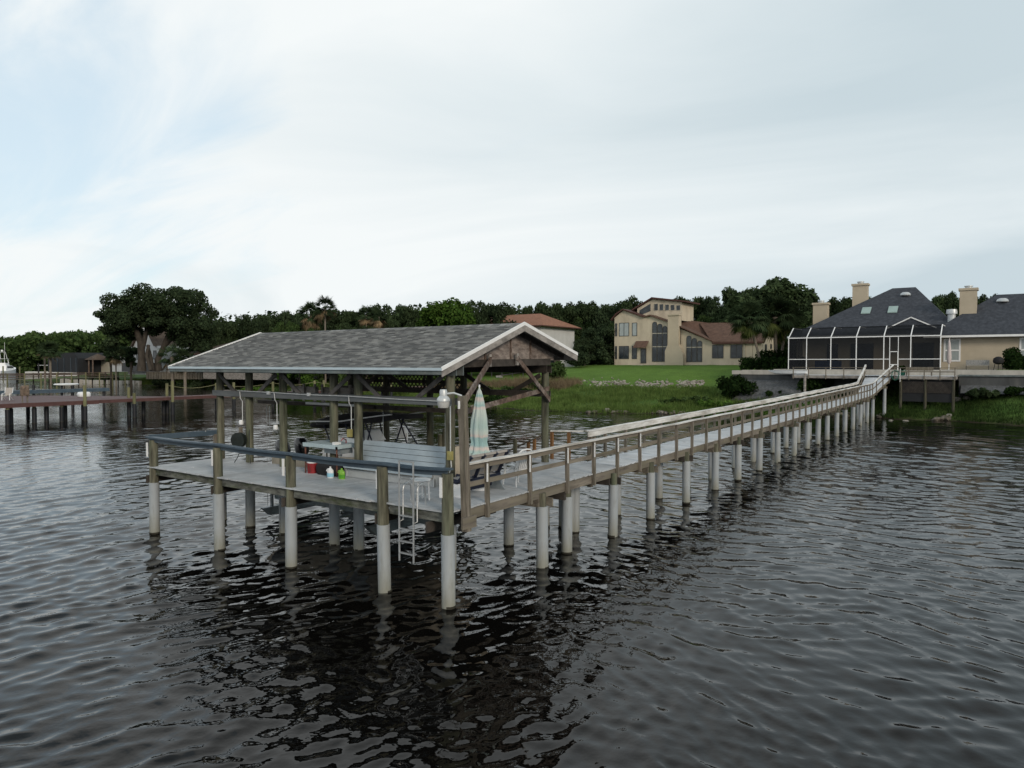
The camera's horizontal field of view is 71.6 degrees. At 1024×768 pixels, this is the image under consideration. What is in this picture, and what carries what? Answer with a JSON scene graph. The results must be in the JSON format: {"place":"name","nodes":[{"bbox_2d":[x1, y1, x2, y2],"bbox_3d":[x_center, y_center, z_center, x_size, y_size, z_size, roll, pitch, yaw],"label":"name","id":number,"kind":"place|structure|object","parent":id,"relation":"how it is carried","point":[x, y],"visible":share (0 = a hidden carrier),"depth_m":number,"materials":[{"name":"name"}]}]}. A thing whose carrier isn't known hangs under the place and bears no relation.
{"place":"outdoors","nodes":[
{"label":"outdoors","id":0,"kind":"place"},
{"bbox_2d":[0,375,1023,767],"bbox_3d":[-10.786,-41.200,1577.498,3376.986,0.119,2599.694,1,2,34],"label":"water","id":1,"kind":"structure","parent":0,"point":[852,599],"depth_m":15.12,"materials":[{"name":"black liquid"}]},
{"bbox_2d":[0,342,15,372],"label":"sport yacht","id":2,"kind":"object","parent":1,"relation":"on","point":[8,368],"visible":0.9,"depth_m":289.90,"materials":[{"name":"white paint"}]},
{"bbox_2d":[0,385,109,408],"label":"dock","id":3,"kind":"object","parent":1,"relation":"on","point":[33,391],"visible":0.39,"depth_m":81.53,"materials":[{"name":"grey wood"}]},
{"bbox_2d":[0,380,426,424],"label":"red dock","id":4,"kind":"object","parent":1,"relation":"in","point":[35,401],"visible":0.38,"depth_m":69.44,"materials":[{"name":"brown paint"}]},
{"bbox_2d":[145,322,621,609],"bbox_3d":[-4.315,2.164,22.750,13.770,8.018,9.088,1,2,34],"label":"boat dock","id":5,"kind":"object","parent":1,"relation":"in","point":[451,353],"visible":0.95,"depth_m":20.29,"materials":[{"name":"grey wood"}]},
{"bbox_2d":[231,427,250,463],"bbox_3d":[-8.765,1.978,22.900,0.932,1.126,0.416,1,2,34],"label":"hose reel","id":6,"kind":"object","parent":5,"relation":"on","point":[239,438],"visible":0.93,"depth_m":22.82,"materials":[{"name":"black plastic"}]},
{"bbox_2d":[303,437,353,476],"bbox_3d":[-5.291,2.082,20.840,1.450,1.068,0.920,1,2,34],"label":"cleaning table","id":7,"kind":"object","parent":5,"relation":"on","point":[346,446],"visible":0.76,"depth_m":20.57,"materials":[{"name":"paint"}]},
{"bbox_2d":[316,463,343,476],"bbox_3d":[-5.250,2.419,20.518,0.932,0.413,0.385,1,2,34],"label":"duffel bag","id":8,"kind":"object","parent":5,"relation":"on","point":[321,469],"visible":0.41,"depth_m":20.38,"materials":[{"name":"black fabric"}]},
{"bbox_2d":[261,494,459,534],"bbox_3d":[-4.865,3.953,23.856,7.500,0.930,4.200,1,2,34],"label":"boat lift","id":9,"kind":"object","parent":5,"relation":"hanging from","point":[272,509],"visible":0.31,"depth_m":23.05,"materials":[{"name":"grey metal"}]},
{"bbox_2d":[272,410,459,478],"bbox_3d":[-4.924,2.479,23.974,8.380,3.210,2.600,1,2,34],"label":"motor boat","id":10,"kind":"object","parent":9,"relation":"on","point":[344,420],"visible":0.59,"depth_m":23.65,"materials":[{"name":"white plastic"}]},
{"bbox_2d":[343,440,445,487],"bbox_3d":[-3.178,2.164,19.584,3.300,0.978,0.900,1,2,34],"label":"bench","id":11,"kind":"object","parent":5,"relation":"on","point":[416,454],"visible":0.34,"depth_m":19.62,"materials":[{"name":"paint"}]},
{"bbox_2d":[398,460,426,563],"bbox_3d":[-2.264,2.863,16.123,0.492,2.285,0.440,1,2,34],"label":"ladder","id":12,"kind":"object","parent":5,"relation":"attached to","point":[409,516],"visible":1,"depth_m":16.00,"materials":[{"name":"metal"}]},
{"bbox_2d":[410,477,430,501],"bbox_3d":[-2.167,2.488,16.737,0.499,0.501,0.499,0,2,1],"label":"side table","id":13,"kind":"object","parent":5,"relation":"on","point":[420,479],"visible":0.77,"depth_m":16.71,"materials":[{"name":"white plastic"}]},
{"bbox_2d":[437,389,461,407],"bbox_3d":[-1.388,0.324,15.546,0.539,0.405,0.290,1,2,19],"label":"dock light","id":14,"kind":"object","parent":5,"relation":"attached to","point":[443,399],"visible":1,"depth_m":15.50,"materials":[{"name":"white metal"}]},
{"bbox_2d":[469,385,492,490],"bbox_3d":[-0.832,1.351,18.125,0.754,2.690,0.746,1,2,34],"label":"patio umbrella","id":15,"kind":"object","parent":5,"relation":"on","point":[479,433],"visible":0.8,"depth_m":17.98,"materials":[{"name":"fabric"}]},
{"bbox_2d":[453,449,509,497],"bbox_3d":[-0.879,2.187,17.675,0.921,1.045,1.637,1,2,34],"label":"glider bench","id":16,"kind":"object","parent":5,"relation":"on","point":[477,474],"visible":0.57,"depth_m":17.56,"materials":[{"name":"white metal"}]},
{"bbox_2d":[502,458,532,486],"bbox_3d":[0.174,2.223,18.805,0.608,0.914,0.690,-1,2,-40],"label":"plastic chair","id":17,"kind":"object","parent":5,"relation":"on","point":[517,467],"visible":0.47,"depth_m":18.66,"materials":[{"name":"white plastic"}]},
{"bbox_2d":[470,365,893,567],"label":"walkway","id":18,"kind":"structure","parent":1,"relation":"in","point":[642,458],"depth_m":27.19,"materials":[{"name":"paint"}]},
{"bbox_2d":[0,0,1023,337],"label":"sky","id":19,"kind":"structure","parent":0,"point":[254,156],"materials":[{"name":"white"}]},
{"bbox_2d":[21,364,1023,425],"bbox_3d":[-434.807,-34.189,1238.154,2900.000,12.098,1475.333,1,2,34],"label":"ground","id":20,"kind":"structure","parent":0,"point":[707,374],"depth_m":93.90,"materials":[{"name":"green plant"}]},
{"bbox_2d":[37,340,63,383],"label":"palm tree","id":21,"kind":"object","parent":20,"relation":"on","point":[50,354],"visible":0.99,"depth_m":184.03,"materials":[{"name":"green plant"}]},
{"bbox_2d":[0,372,134,389],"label":"railed pier","id":22,"kind":"structure","parent":20,"relation":"on","point":[63,376],"depth_m":150.73,"materials":[{"name":"brown wood"}]},
{"bbox_2d":[0,326,138,372],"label":"woods","id":23,"kind":"object","parent":20,"relation":"on","point":[21,351],"visible":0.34,"depth_m":340.11,"materials":[{"name":"green plant"}]},
{"bbox_2d":[48,353,105,371],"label":"screen building","id":24,"kind":"structure","parent":20,"relation":"on","point":[71,362],"depth_m":195.56,"materials":[{"name":"grey metal"}]},
{"bbox_2d":[85,354,109,373],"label":"gazebo","id":25,"kind":"object","parent":20,"relation":"on","point":[105,366],"visible":0.76,"depth_m":194.17,"materials":[{"name":"brown wood"}]},
{"bbox_2d":[60,379,141,384],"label":"seawall","id":26,"kind":"object","parent":20,"relation":"on","point":[81,381],"visible":0.49,"depth_m":179.55,"materials":[{"name":"concrete"}]},
{"bbox_2d":[103,343,127,386],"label":"palm tree","id":27,"kind":"object","parent":20,"relation":"on","point":[116,360],"visible":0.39,"depth_m":159.80,"materials":[{"name":"green plant"}]},
{"bbox_2d":[124,346,137,385],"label":"slim tree","id":28,"kind":"object","parent":20,"relation":"on","point":[130,362],"visible":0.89,"depth_m":164.70,"materials":[{"name":"green plant"}]},
{"bbox_2d":[92,282,218,370],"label":"live oak","id":29,"kind":"object","parent":20,"relation":"on","point":[182,320],"visible":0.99,"depth_m":146.67,"materials":[{"name":"green plant"}]},
{"bbox_2d":[122,326,195,374],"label":"gabled house","id":30,"kind":"structure","parent":20,"relation":"on","point":[155,343],"depth_m":173.47,"materials":[{"name":"grey wood"}]},
{"bbox_2d":[157,341,189,380],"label":"palm tree","id":31,"kind":"object","parent":20,"relation":"on","point":[172,348],"visible":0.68,"depth_m":139.77,"materials":[{"name":"green plant"}]},
{"bbox_2d":[146,372,202,378],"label":"seawall","id":32,"kind":"object","parent":20,"relation":"on","point":[167,375],"visible":0.65,"depth_m":162.66,"materials":[{"name":"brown wood"}]},
{"bbox_2d":[168,347,195,390],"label":"palm tree","id":33,"kind":"object","parent":20,"relation":"on","point":[183,353],"visible":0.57,"depth_m":137.38,"materials":[{"name":"green plant"}]},
{"bbox_2d":[197,322,227,384],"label":"tree","id":34,"kind":"object","parent":20,"relation":"on","point":[219,332],"visible":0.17,"depth_m":163.81,"materials":[{"name":"green plant"}]},
{"bbox_2d":[221,320,250,384],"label":"tree","id":35,"kind":"object","parent":20,"relation":"on","point":[232,329],"visible":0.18,"depth_m":162.48,"materials":[{"name":"green plant"}]},
{"bbox_2d":[239,314,269,385],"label":"tree","id":36,"kind":"object","parent":20,"relation":"on","point":[254,327],"visible":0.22,"depth_m":158.69,"materials":[{"name":"green plant"}]},
{"bbox_2d":[250,313,276,380],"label":"tree","id":37,"kind":"object","parent":20,"relation":"on","point":[261,317],"visible":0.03,"depth_m":166.63,"materials":[{"name":"green plant"}]},
{"bbox_2d":[191,342,346,379],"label":"brown roof house","id":38,"kind":"structure","parent":20,"relation":"on","point":[256,376],"depth_m":146.39,"materials":[{"name":"grey wood"}]},
{"bbox_2d":[272,321,299,384],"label":"tree","id":39,"kind":"object","parent":20,"relation":"on","point":[289,326],"visible":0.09,"depth_m":140.68,"materials":[{"name":"green plant"}]},
{"bbox_2d":[279,311,307,379],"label":"tree","id":40,"kind":"object","parent":20,"relation":"on","point":[285,317],"visible":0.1,"depth_m":163.48,"materials":[{"name":"green plant"}]},
{"bbox_2d":[104,375,483,395],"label":"marsh grass","id":41,"kind":"structure","parent":20,"relation":"on","point":[148,381],"depth_m":148.61,"materials":[{"name":"green plant"}]},
{"bbox_2d":[276,330,320,386],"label":"bright tree","id":42,"kind":"object","parent":20,"relation":"on","point":[307,378],"visible":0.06,"depth_m":127.00,"materials":[{"name":"green plant"}]},
{"bbox_2d":[296,301,323,330],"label":"palm tree","id":43,"kind":"object","parent":20,"relation":"on","point":[309,322],"visible":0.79,"depth_m":140.46,"materials":[{"name":"green plant"}]},
{"bbox_2d":[313,295,338,382],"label":"palm tree","id":44,"kind":"object","parent":20,"relation":"on","point":[319,315],"visible":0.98,"depth_m":138.91,"materials":[{"name":"green plant"}]},
{"bbox_2d":[323,308,341,329],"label":"tree","id":45,"kind":"object","parent":20,"relation":"on","point":[331,323],"visible":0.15,"depth_m":167.16,"materials":[{"name":"green plant"}]},
{"bbox_2d":[337,309,367,328],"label":"tree","id":46,"kind":"object","parent":20,"relation":"on","point":[350,317],"visible":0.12,"depth_m":162.41,"materials":[{"name":"green plant"}]},
{"bbox_2d":[354,305,377,378],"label":"palm tree","id":47,"kind":"object","parent":20,"relation":"on","point":[366,320],"visible":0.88,"depth_m":140.88,"materials":[{"name":"green plant"}]},
{"bbox_2d":[370,307,388,327],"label":"palm tree","id":48,"kind":"object","parent":20,"relation":"on","point":[375,321],"visible":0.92,"depth_m":140.18,"materials":[{"name":"green plant"}]},
{"bbox_2d":[368,303,394,327],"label":"tree","id":49,"kind":"object","parent":20,"relation":"on","point":[388,309],"visible":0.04,"depth_m":170.90,"materials":[{"name":"green plant"}]},
{"bbox_2d":[383,304,412,327],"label":"tree","id":50,"kind":"object","parent":20,"relation":"on","point":[391,317],"visible":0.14,"depth_m":168.11,"materials":[{"name":"green plant"}]},
{"bbox_2d":[211,303,594,364],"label":"deep woods","id":51,"kind":"object","parent":20,"relation":"on","point":[414,305],"depth_m":194.18,"materials":[{"name":"green plant"}]},
{"bbox_2d":[397,304,420,327],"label":"tree","id":52,"kind":"object","parent":20,"relation":"on","point":[407,314],"visible":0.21,"depth_m":165.75,"materials":[{"name":"green plant"}]},
{"bbox_2d":[415,297,476,373],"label":"bright tree","id":53,"kind":"object","parent":20,"relation":"on","point":[447,313],"visible":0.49,"depth_m":129.18,"materials":[{"name":"green plant"}]},
{"bbox_2d":[461,299,490,324],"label":"tree","id":54,"kind":"object","parent":20,"relation":"on","point":[475,308],"visible":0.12,"depth_m":148.35,"materials":[{"name":"green plant"}]},
{"bbox_2d":[479,301,516,323],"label":"tree","id":55,"kind":"object","parent":20,"relation":"on","point":[497,313],"visible":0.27,"depth_m":147.80,"materials":[{"name":"green plant"}]},
{"bbox_2d":[434,374,583,390],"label":"dry reeds","id":56,"kind":"object","parent":20,"relation":"on","point":[561,383],"visible":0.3,"depth_m":96.20,"materials":[{"name":"plant"}]},
{"bbox_2d":[489,314,581,366],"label":"white house","id":57,"kind":"structure","parent":20,"relation":"on","point":[562,332],"depth_m":152.72,"materials":[{"name":"white paint"}]},
{"bbox_2d":[535,303,561,315],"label":"tree","id":58,"kind":"object","parent":20,"relation":"on","point":[542,309],"visible":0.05,"depth_m":165.78,"materials":[{"name":"green plant"}]},
{"bbox_2d":[548,361,566,377],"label":"bush","id":59,"kind":"object","parent":20,"relation":"on","point":[558,368],"visible":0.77,"depth_m":98.82,"materials":[{"name":"green plant"}]},
{"bbox_2d":[547,303,582,342],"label":"tree","id":60,"kind":"object","parent":20,"relation":"on","point":[569,313],"visible":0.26,"depth_m":162.29,"materials":[{"name":"green plant"}]},
{"bbox_2d":[370,383,772,415],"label":"marsh grass","id":61,"kind":"structure","parent":20,"relation":"on","point":[620,396],"depth_m":82.44,"materials":[{"name":"green plant"}]},
{"bbox_2d":[564,351,592,366],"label":"bush","id":62,"kind":"object","parent":20,"relation":"on","point":[583,358],"visible":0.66,"depth_m":110.45,"materials":[{"name":"green plant"}]},
{"bbox_2d":[573,338,598,365],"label":"shade tree","id":63,"kind":"object","parent":20,"relation":"on","point":[585,346],"visible":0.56,"depth_m":115.20,"materials":[{"name":"green plant"}]},
{"bbox_2d":[576,300,597,364],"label":"tree","id":64,"kind":"object","parent":20,"relation":"on","point":[587,313],"visible":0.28,"depth_m":167.65,"materials":[{"name":"green plant"}]},
{"bbox_2d":[581,326,614,364],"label":"shade tree","id":65,"kind":"object","parent":20,"relation":"on","point":[604,332],"visible":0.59,"depth_m":115.95,"materials":[{"name":"green plant"}]},
{"bbox_2d":[589,304,617,336],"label":"tree","id":66,"kind":"object","parent":20,"relation":"on","point":[604,314],"visible":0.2,"depth_m":162.12,"materials":[{"name":"green plant"}]},
{"bbox_2d":[616,295,642,311],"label":"tree","id":67,"kind":"object","parent":20,"relation":"on","point":[630,303],"visible":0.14,"depth_m":157.43,"materials":[{"name":"green plant"}]},
{"bbox_2d":[579,377,704,388],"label":"riprap","id":68,"kind":"object","parent":20,"relation":"on","point":[685,382],"visible":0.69,"depth_m":89.39,"materials":[{"name":"grey stone"}]},
{"bbox_2d":[681,296,704,320],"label":"tree","id":69,"kind":"object","parent":20,"relation":"on","point":[696,309],"visible":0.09,"depth_m":162.42,"materials":[{"name":"green plant"}]},
{"bbox_2d":[611,297,779,364],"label":"stucco house","id":70,"kind":"structure","parent":20,"relation":"on","point":[656,331],"depth_m":111.06,"materials":[{"name":"brown paint"}]},
{"bbox_2d":[652,322,656,361],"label":"window","id":71,"kind":"structure","parent":70,"relation":"in","point":[654,325],"depth_m":111.81,"materials":[{"name":"grey glass"}]},
{"bbox_2d":[657,324,661,361],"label":"window","id":72,"kind":"structure","parent":70,"relation":"in","point":[659,327],"depth_m":111.34,"materials":[{"name":"grey glass"}]},
{"bbox_2d":[662,326,666,361],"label":"window","id":73,"kind":"structure","parent":70,"relation":"in","point":[664,332],"depth_m":110.91,"materials":[{"name":"grey glass"}]},
{"bbox_2d":[686,336,691,361],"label":"window","id":74,"kind":"structure","parent":70,"relation":"in","point":[689,339],"depth_m":108.90,"materials":[{"name":"grey glass"}]},
{"bbox_2d":[712,345,723,357],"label":"window","id":75,"kind":"structure","parent":70,"relation":"in","point":[717,350],"depth_m":106.37,"materials":[{"name":"grey glass"}]},
{"bbox_2d":[730,345,741,357],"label":"window","id":76,"kind":"structure","parent":70,"relation":"in","point":[735,350],"depth_m":104.83,"materials":[{"name":"grey glass"}]},
{"bbox_2d":[468,404,950,420],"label":"bank rubble","id":77,"kind":"object","parent":20,"relation":"on","point":[945,418],"visible":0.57,"depth_m":70.74,"materials":[{"name":"grey stone"}]},
{"bbox_2d":[699,295,729,316],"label":"tree","id":78,"kind":"object","parent":20,"relation":"on","point":[711,304],"visible":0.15,"depth_m":157.85,"materials":[{"name":"green plant"}]},
{"bbox_2d":[697,399,732,406],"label":"bush","id":79,"kind":"object","parent":20,"relation":"on","point":[708,403],"visible":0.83,"depth_m":75.09,"materials":[{"name":"green plant"}]},
{"bbox_2d":[712,286,759,322],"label":"tall oak","id":80,"kind":"object","parent":20,"relation":"on","point":[729,291],"visible":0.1,"depth_m":127.66,"materials":[{"name":"green plant"}]},
{"bbox_2d":[714,374,758,399],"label":"bush","id":81,"kind":"object","parent":20,"relation":"on","point":[733,384],"visible":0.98,"depth_m":78.58,"materials":[{"name":"green plant"}]},
{"bbox_2d":[723,298,773,369],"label":"palm tree","id":82,"kind":"object","parent":20,"relation":"on","point":[741,318],"visible":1,"depth_m":88.91,"materials":[{"name":"green plant"}]},
{"bbox_2d":[730,380,802,400],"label":"gravel slope","id":83,"kind":"structure","parent":20,"relation":"on","point":[784,386],"depth_m":77.57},
{"bbox_2d":[768,370,807,373],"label":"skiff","id":84,"kind":"object","parent":83,"relation":"on","point":[788,371],"visible":0.93,"depth_m":76.73,"materials":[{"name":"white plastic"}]},
{"bbox_2d":[797,378,824,390],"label":"bush","id":85,"kind":"object","parent":83,"relation":"on","point":[812,384],"visible":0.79,"depth_m":74.64,"materials":[{"name":"green plant"}]},
{"bbox_2d":[716,276,818,327],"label":"tall oak","id":86,"kind":"object","parent":20,"relation":"on","point":[784,286],"visible":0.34,"depth_m":121.53,"materials":[{"name":"green plant"}]},
{"bbox_2d":[753,292,800,350],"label":"palm tree","id":87,"kind":"object","parent":20,"relation":"on","point":[777,303],"visible":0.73,"depth_m":90.53,"materials":[{"name":"green plant"}]},
{"bbox_2d":[772,302,809,368],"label":"palm tree","id":88,"kind":"object","parent":20,"relation":"on","point":[797,311],"visible":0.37,"depth_m":91.58,"materials":[{"name":"green plant"}]},
{"bbox_2d":[732,370,861,392],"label":"seawall","id":89,"kind":"object","parent":20,"relation":"on","point":[758,375],"visible":0.29,"depth_m":78.72,"materials":[{"name":"concrete"}]},
{"bbox_2d":[786,287,819,335],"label":"tall oak","id":90,"kind":"object","parent":20,"relation":"on","point":[799,302],"visible":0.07,"depth_m":122.95,"materials":[{"name":"green plant"}]},
{"bbox_2d":[828,296,850,315],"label":"tree","id":91,"kind":"object","parent":20,"relation":"on","point":[833,301],"visible":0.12,"depth_m":148.38,"materials":[{"name":"green plant"}]},
{"bbox_2d":[792,367,957,411],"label":"sundeck","id":92,"kind":"object","parent":20,"relation":"on","point":[939,390],"visible":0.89,"depth_m":68.68,"materials":[{"name":"paint"}]},
{"bbox_2d":[787,281,1023,369],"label":"hip roof house","id":93,"kind":"structure","parent":20,"relation":"on","point":[990,329],"depth_m":77.65,"materials":[{"name":"beige paint"}]},
{"bbox_2d":[943,339,960,361],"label":"window","id":94,"kind":"structure","parent":93,"relation":"in","point":[955,343],"depth_m":76.06,"materials":[{"name":"white glass"}]},
{"bbox_2d":[931,294,946,314],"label":"tree","id":95,"kind":"object","parent":20,"relation":"on","point":[937,301],"visible":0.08,"depth_m":147.65,"materials":[{"name":"green plant"}]},
{"bbox_2d":[938,290,959,316],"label":"tree","id":96,"kind":"object","parent":20,"relation":"on","point":[952,300],"visible":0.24,"depth_m":147.96,"materials":[{"name":"green plant"}]},
{"bbox_2d":[965,387,999,397],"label":"bush","id":97,"kind":"object","parent":20,"relation":"on","point":[976,392],"visible":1,"depth_m":66.17,"materials":[{"name":"green plant"}]},
{"bbox_2d":[959,375,1023,396],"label":"seawall","id":98,"kind":"object","parent":20,"relation":"on","point":[1007,380],"visible":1,"depth_m":67.97,"materials":[{"name":"grey concrete"}]},
{"bbox_2d":[1003,386,1023,395],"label":"bush","id":99,"kind":"object","parent":20,"relation":"on","point":[1011,390],"visible":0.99,"depth_m":65.35,"materials":[{"name":"green plant"}]},
{"bbox_2d":[717,384,1023,424],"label":"marsh grass","id":100,"kind":"structure","parent":0,"point":[898,413],"depth_m":67.62,"materials":[{"name":"green plant"}]},
{"bbox_2d":[774,369,1023,380],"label":"patio","id":101,"kind":"structure","parent":0,"point":[970,372],"depth_m":71.06,"materials":[{"name":"concrete"}]},
{"bbox_2d":[738,356,787,369],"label":"hedge","id":102,"kind":"object","parent":101,"relation":"on","point":[746,363],"visible":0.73,"depth_m":85.83,"materials":[{"name":"green plant"}]},
{"bbox_2d":[755,349,787,369],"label":"hedge","id":103,"kind":"object","parent":101,"relation":"on","point":[775,353],"visible":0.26,"depth_m":90.91,"materials":[{"name":"green plant"}]},
{"bbox_2d":[788,324,944,369],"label":"pool cage","id":104,"kind":"object","parent":101,"relation":"on","point":[878,347],"visible":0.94,"depth_m":76.05,"materials":[{"name":"white paint"}]},
{"bbox_2d":[966,360,988,369],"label":"metal bench","id":105,"kind":"object","parent":101,"relation":"on","point":[977,362],"visible":1,"depth_m":72.27,"materials":[{"name":"grey metal"}]},
{"bbox_2d":[1002,347,1022,369],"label":"bush","id":106,"kind":"object","parent":101,"relation":"on","point":[1008,353],"visible":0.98,"depth_m":70.83,"materials":[{"name":"green plant"}]},
{"bbox_2d":[960,385,1023,394],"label":"gravel slope","id":107,"kind":"structure","parent":0,"point":[966,388],"depth_m":67.95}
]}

